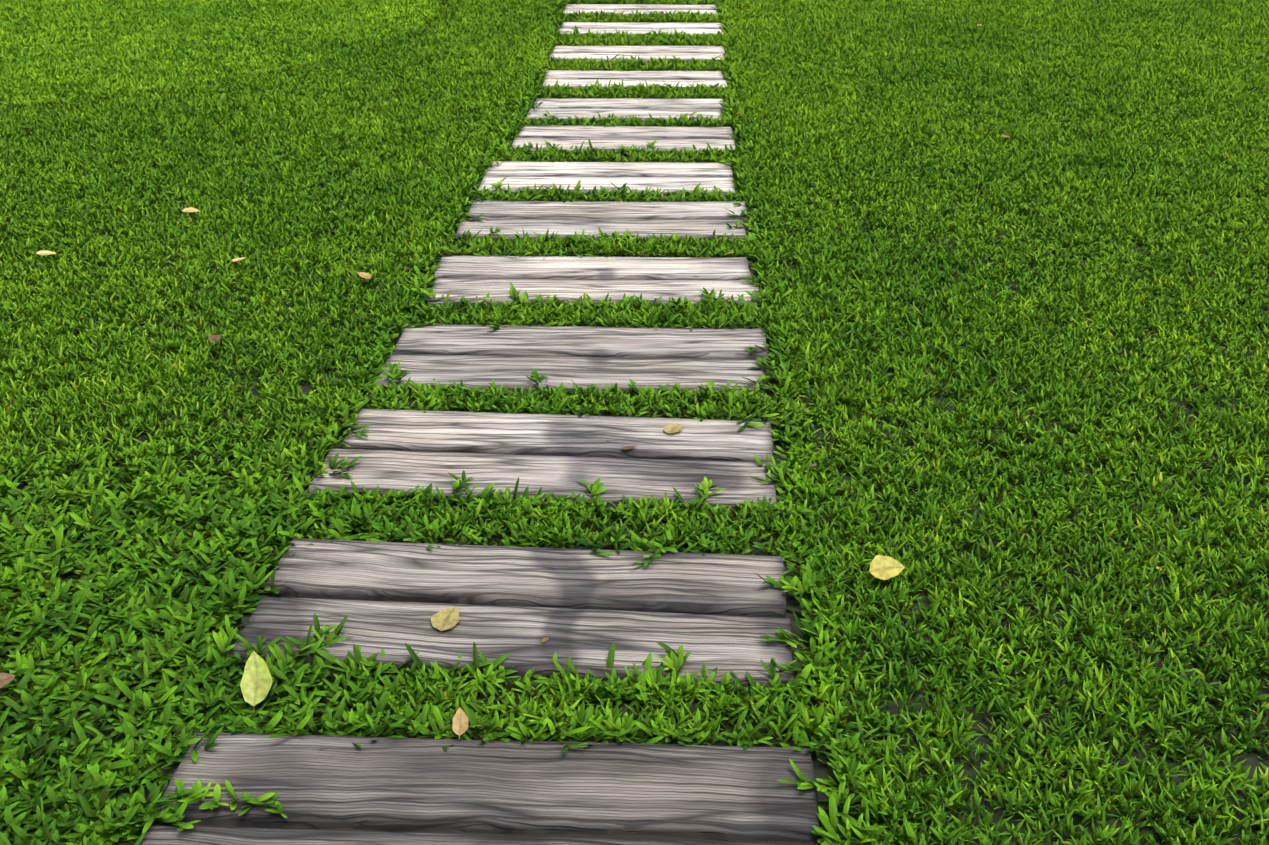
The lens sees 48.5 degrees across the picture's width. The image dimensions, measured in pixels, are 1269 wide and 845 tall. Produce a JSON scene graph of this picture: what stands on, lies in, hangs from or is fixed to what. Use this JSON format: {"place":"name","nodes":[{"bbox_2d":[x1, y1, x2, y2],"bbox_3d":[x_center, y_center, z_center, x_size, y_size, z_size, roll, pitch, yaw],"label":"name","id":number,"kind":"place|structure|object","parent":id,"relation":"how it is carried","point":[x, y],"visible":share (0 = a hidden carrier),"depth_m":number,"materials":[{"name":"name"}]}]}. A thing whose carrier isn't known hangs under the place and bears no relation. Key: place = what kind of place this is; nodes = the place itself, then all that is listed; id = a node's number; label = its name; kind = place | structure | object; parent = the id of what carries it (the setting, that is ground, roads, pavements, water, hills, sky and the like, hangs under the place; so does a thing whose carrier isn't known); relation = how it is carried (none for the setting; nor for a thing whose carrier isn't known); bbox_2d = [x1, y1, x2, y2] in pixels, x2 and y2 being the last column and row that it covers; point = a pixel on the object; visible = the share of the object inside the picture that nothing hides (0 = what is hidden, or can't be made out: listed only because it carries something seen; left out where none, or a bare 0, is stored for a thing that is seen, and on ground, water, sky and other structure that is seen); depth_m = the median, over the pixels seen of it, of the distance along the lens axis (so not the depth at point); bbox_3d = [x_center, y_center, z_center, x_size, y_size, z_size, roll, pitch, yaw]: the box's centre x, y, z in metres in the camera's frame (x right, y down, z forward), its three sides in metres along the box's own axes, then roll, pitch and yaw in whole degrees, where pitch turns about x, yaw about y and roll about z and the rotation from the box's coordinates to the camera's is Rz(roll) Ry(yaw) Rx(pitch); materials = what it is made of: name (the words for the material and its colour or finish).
{"place":"outdoors","nodes":[
{"label":"outdoors","id":0,"kind":"place"},
{"bbox_2d":[0,0,1268,844],"bbox_3d":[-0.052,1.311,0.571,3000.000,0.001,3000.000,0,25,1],"label":"lawn ground","id":1,"kind":"structure","parent":0,"point":[984,741],"depth_m":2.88,"materials":[{"name":"green plant"}]},
{"bbox_2d":[35,250,55,254],"bbox_3d":[-1.838,-0.527,4.393,0.054,0.010,0.044,4,25,9],"label":"fallen leaf","id":2,"kind":"object","parent":1,"relation":"on","point":[42,252],"visible":1,"depth_m":4.40,"materials":[{"name":"yellow plant"}]},
{"bbox_2d":[181,207,199,211],"bbox_3d":[-1.519,-0.724,4.815,0.044,0.009,0.054,21,32,38],"label":"fallen leaf","id":3,"kind":"object","parent":1,"relation":"on","point":[190,209],"visible":1,"depth_m":4.82,"materials":[{"name":"yellow plant"}]},
{"bbox_2d":[208,335,220,341],"bbox_3d":[-1.116,-0.223,3.745,0.030,0.004,0.058,13,26,6],"label":"fallen leaf","id":4,"kind":"object","parent":1,"relation":"on","point":[212,338],"visible":1,"depth_m":3.75,"materials":[{"name":"brown plant"}]},
{"bbox_2d":[231,257,245,261],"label":"fallen leaf","id":5,"kind":"object","parent":1,"relation":"on","point":[236,259],"visible":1,"depth_m":4.34,"materials":[{"name":"yellow plant"}]},
{"bbox_2d":[282,597,345,599],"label":"seam dirt","id":6,"kind":"structure","parent":1,"relation":"on","point":[317,598],"depth_m":2.66,"materials":[{"name":"black soil"}]},
{"bbox_2d":[358,272,370,278],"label":"fallen leaf","id":7,"kind":"object","parent":1,"relation":"on","point":[364,275],"visible":1,"depth_m":4.21,"materials":[{"name":"orange plant"}]},
{"bbox_2d":[0,0,879,844],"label":"grass","id":8,"kind":"structure","parent":1,"relation":"on","point":[44,600],"depth_m":2.74,"materials":[{"name":"plant"}]},
{"bbox_2d":[0,673,15,687],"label":"fallen leaf","id":9,"kind":"object","parent":8,"relation":"on","point":[6,678],"visible":0.92,"depth_m":2.36,"materials":[{"name":"brown plant"}]},
{"bbox_2d":[240,651,272,714],"bbox_3d":[-0.627,0.431,2.339,0.053,0.007,0.110,-4,63,-8],"label":"fallen leaf","id":10,"kind":"object","parent":8,"relation":"on","point":[256,683],"visible":0.98,"depth_m":2.34,"materials":[{"name":"yellow plant"}]},
{"bbox_2d":[452,707,467,738],"bbox_3d":[-0.277,0.479,2.242,0.026,0.004,0.056,-2,55,-3],"label":"fallen leaf","id":11,"kind":"object","parent":8,"relation":"on","point":[460,724],"visible":0.94,"depth_m":2.24,"materials":[{"name":"plant"}]},
{"bbox_2d":[142,99,827,833],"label":"grass tufts","id":12,"kind":"object","parent":8,"relation":"on","point":[674,659],"depth_m":2.65,"materials":[{"name":"plant"}]},
{"bbox_2d":[138,826,779,844],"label":"wooden plank","id":13,"kind":"object","parent":1,"relation":"on","point":[163,835],"visible":0.85,"depth_m":2.04,"materials":[{"name":"grey wood"}]},
{"bbox_2d":[157,732,820,843],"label":"wooden plank","id":14,"kind":"object","parent":1,"relation":"on","point":[704,792],"visible":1,"depth_m":2.14,"materials":[{"name":"grey wood"}]},
{"bbox_2d":[153,777,287,817],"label":"runner grass","id":15,"kind":"structure","parent":14,"relation":"on","point":[257,801],"depth_m":2.09,"materials":[{"name":"plant"}]},
{"bbox_2d":[166,824,813,844],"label":"seam dirt","id":16,"kind":"structure","parent":1,"relation":"on","point":[646,837],"depth_m":2.07,"materials":[{"name":"black soil"}]},
{"bbox_2d":[229,597,794,691],"bbox_3d":[-0.213,0.406,2.526,0.991,0.061,0.208,2,25,4],"label":"wooden plank","id":17,"kind":"object","parent":1,"relation":"on","point":[737,646],"visible":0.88,"depth_m":2.51,"materials":[{"name":"grey wood"}]},
{"bbox_2d":[431,607,459,632],"bbox_3d":[-0.338,0.357,2.543,0.060,0.007,0.071,-13,28,-26],"label":"fallen leaf","id":18,"kind":"object","parent":17,"relation":"on","point":[445,619],"visible":1,"depth_m":2.55,"materials":[{"name":"yellow plant"}]},
{"bbox_2d":[264,538,787,617],"bbox_3d":[-0.203,0.312,2.727,0.992,0.061,0.205,2,25,4],"label":"wooden plank","id":19,"kind":"object","parent":1,"relation":"on","point":[699,583],"visible":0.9,"depth_m":2.69,"materials":[{"name":"grey wood"}]},
{"bbox_2d":[309,448,776,513],"bbox_3d":[-0.196,0.139,3.098,1.012,0.061,0.209,2,25,4],"label":"wooden plank","id":20,"kind":"object","parent":1,"relation":"on","point":[636,479],"visible":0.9,"depth_m":3.08,"materials":[{"name":"grey wood"}]},
{"bbox_2d":[341,409,773,461],"bbox_3d":[-0.175,0.048,3.296,0.995,0.061,0.206,2,25,4],"label":"wooden plank","id":21,"kind":"object","parent":1,"relation":"on","point":[521,434],"visible":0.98,"depth_m":3.26,"materials":[{"name":"grey wood"}]},
{"bbox_2d":[621,446,636,449],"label":"fallen leaf","id":22,"kind":"object","parent":21,"relation":"on","point":[627,447],"visible":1,"depth_m":3.19,"materials":[{"name":"brown plant"}]},
{"bbox_2d":[663,424,681,432],"bbox_3d":[0.087,0.015,3.279,0.050,0.005,0.046,-7,26,-14],"label":"fallen leaf","id":23,"kind":"object","parent":21,"relation":"on","point":[671,428],"visible":0.92,"depth_m":3.28,"materials":[{"name":"yellow plant"}]},
{"bbox_2d":[376,354,765,396],"bbox_3d":[-0.158,-0.108,3.629,0.986,0.061,0.205,1,25,2],"label":"wooden plank","id":24,"kind":"object","parent":1,"relation":"on","point":[509,372],"visible":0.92,"depth_m":3.61,"materials":[{"name":"grey wood"}]},
{"bbox_2d":[394,324,767,362],"bbox_3d":[-0.142,-0.200,3.829,0.997,0.061,0.206,1,25,2],"label":"wooden plank","id":25,"kind":"object","parent":1,"relation":"on","point":[554,341],"visible":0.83,"depth_m":3.79,"materials":[{"name":"grey wood"}]},
{"bbox_2d":[433,255,751,282],"bbox_3d":[-0.128,-0.459,4.386,0.978,0.061,0.212,0,25,1],"label":"wooden plank","id":26,"kind":"object","parent":1,"relation":"on","point":[589,268],"visible":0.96,"depth_m":4.35,"materials":[{"name":"grey wood"}]},
{"bbox_2d":[427,278,761,309],"bbox_3d":[-0.117,-0.366,4.185,0.979,0.060,0.205,0,25,1],"label":"wooden plank","id":27,"kind":"object","parent":1,"relation":"on","point":[469,290],"visible":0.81,"depth_m":4.18,"materials":[{"name":"grey wood"}]},
{"bbox_2d":[456,219,745,243],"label":"wooden plank","id":28,"kind":"object","parent":1,"relation":"on","point":[704,229],"visible":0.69,"depth_m":4.73,"materials":[{"name":"grey wood"}]},
{"bbox_2d":[477,176,735,197],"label":"wooden plank","id":29,"kind":"object","parent":1,"relation":"on","point":[688,184],"visible":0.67,"depth_m":5.24,"materials":[{"name":"grey wood"}]},
{"bbox_2d":[468,201,747,222],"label":"wooden plank","id":30,"kind":"object","parent":1,"relation":"on","point":[586,210],"visible":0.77,"depth_m":4.92,"materials":[{"name":"grey wood"}]},
{"bbox_2d":[485,161,732,176],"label":"wooden plank","id":31,"kind":"object","parent":1,"relation":"on","point":[606,169],"visible":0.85,"depth_m":5.42,"materials":[{"name":"grey wood"}]},
{"bbox_2d":[511,138,735,156],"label":"wooden plank","id":32,"kind":"object","parent":1,"relation":"on","point":[608,144],"visible":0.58,"depth_m":5.79,"materials":[{"name":"grey wood"}]},
{"bbox_2d":[527,109,720,124],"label":"wooden plank","id":33,"kind":"object","parent":1,"relation":"on","point":[643,114],"visible":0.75,"depth_m":6.29,"materials":[{"name":"grey wood"}]},
{"bbox_2d":[518,126,732,138],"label":"wooden plank","id":34,"kind":"object","parent":1,"relation":"on","point":[631,132],"visible":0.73,"depth_m":5.97,"materials":[{"name":"grey wood"}]},
{"bbox_2d":[534,98,723,112],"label":"wooden plank","id":35,"kind":"object","parent":1,"relation":"on","point":[613,103],"visible":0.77,"depth_m":6.48,"materials":[{"name":"grey wood"}]},
{"bbox_2d":[543,70,723,79],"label":"wooden plank","id":36,"kind":"object","parent":1,"relation":"on","point":[669,75],"visible":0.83,"depth_m":7.07,"materials":[{"name":"grey wood"}]},
{"bbox_2d":[543,79,727,91],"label":"wooden plank","id":37,"kind":"object","parent":1,"relation":"on","point":[574,83],"visible":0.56,"depth_m":6.91,"materials":[{"name":"grey wood"}]},
{"bbox_2d":[549,53,723,63],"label":"wooden plank","id":38,"kind":"object","parent":1,"relation":"on","point":[687,56],"visible":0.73,"depth_m":7.55,"materials":[{"name":"grey wood"}]},
{"bbox_2d":[553,46,725,54],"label":"wooden plank","id":39,"kind":"object","parent":1,"relation":"on","point":[636,49],"visible":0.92,"depth_m":7.72,"materials":[{"name":"grey wood"}]},
{"bbox_2d":[563,9,717,17],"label":"wooden plank","id":40,"kind":"object","parent":1,"relation":"on","point":[626,12],"visible":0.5,"depth_m":8.92,"materials":[{"name":"grey wood"}]},
{"bbox_2d":[564,4,717,9],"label":"wooden plank","id":41,"kind":"object","parent":1,"relation":"on","point":[634,7],"visible":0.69,"depth_m":9.07,"materials":[{"name":"grey wood"}]},
{"bbox_2d":[559,28,723,36],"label":"wooden plank","id":42,"kind":"object","parent":1,"relation":"on","point":[687,31],"visible":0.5,"depth_m":8.27,"materials":[{"name":"grey wood"}]},
{"bbox_2d":[561,22,722,28],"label":"wooden plank","id":43,"kind":"object","parent":1,"relation":"on","point":[597,25],"visible":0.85,"depth_m":8.44,"materials":[{"name":"grey wood"}]},
{"bbox_2d":[869,555,904,579],"bbox_3d":[0.468,0.273,2.649,0.084,0.007,0.054,-6,56,-13],"label":"fallen leaf","id":44,"kind":"object","parent":1,"relation":"on","point":[884,567],"visible":1,"depth_m":2.65,"materials":[{"name":"yellow plant"}]}
]}

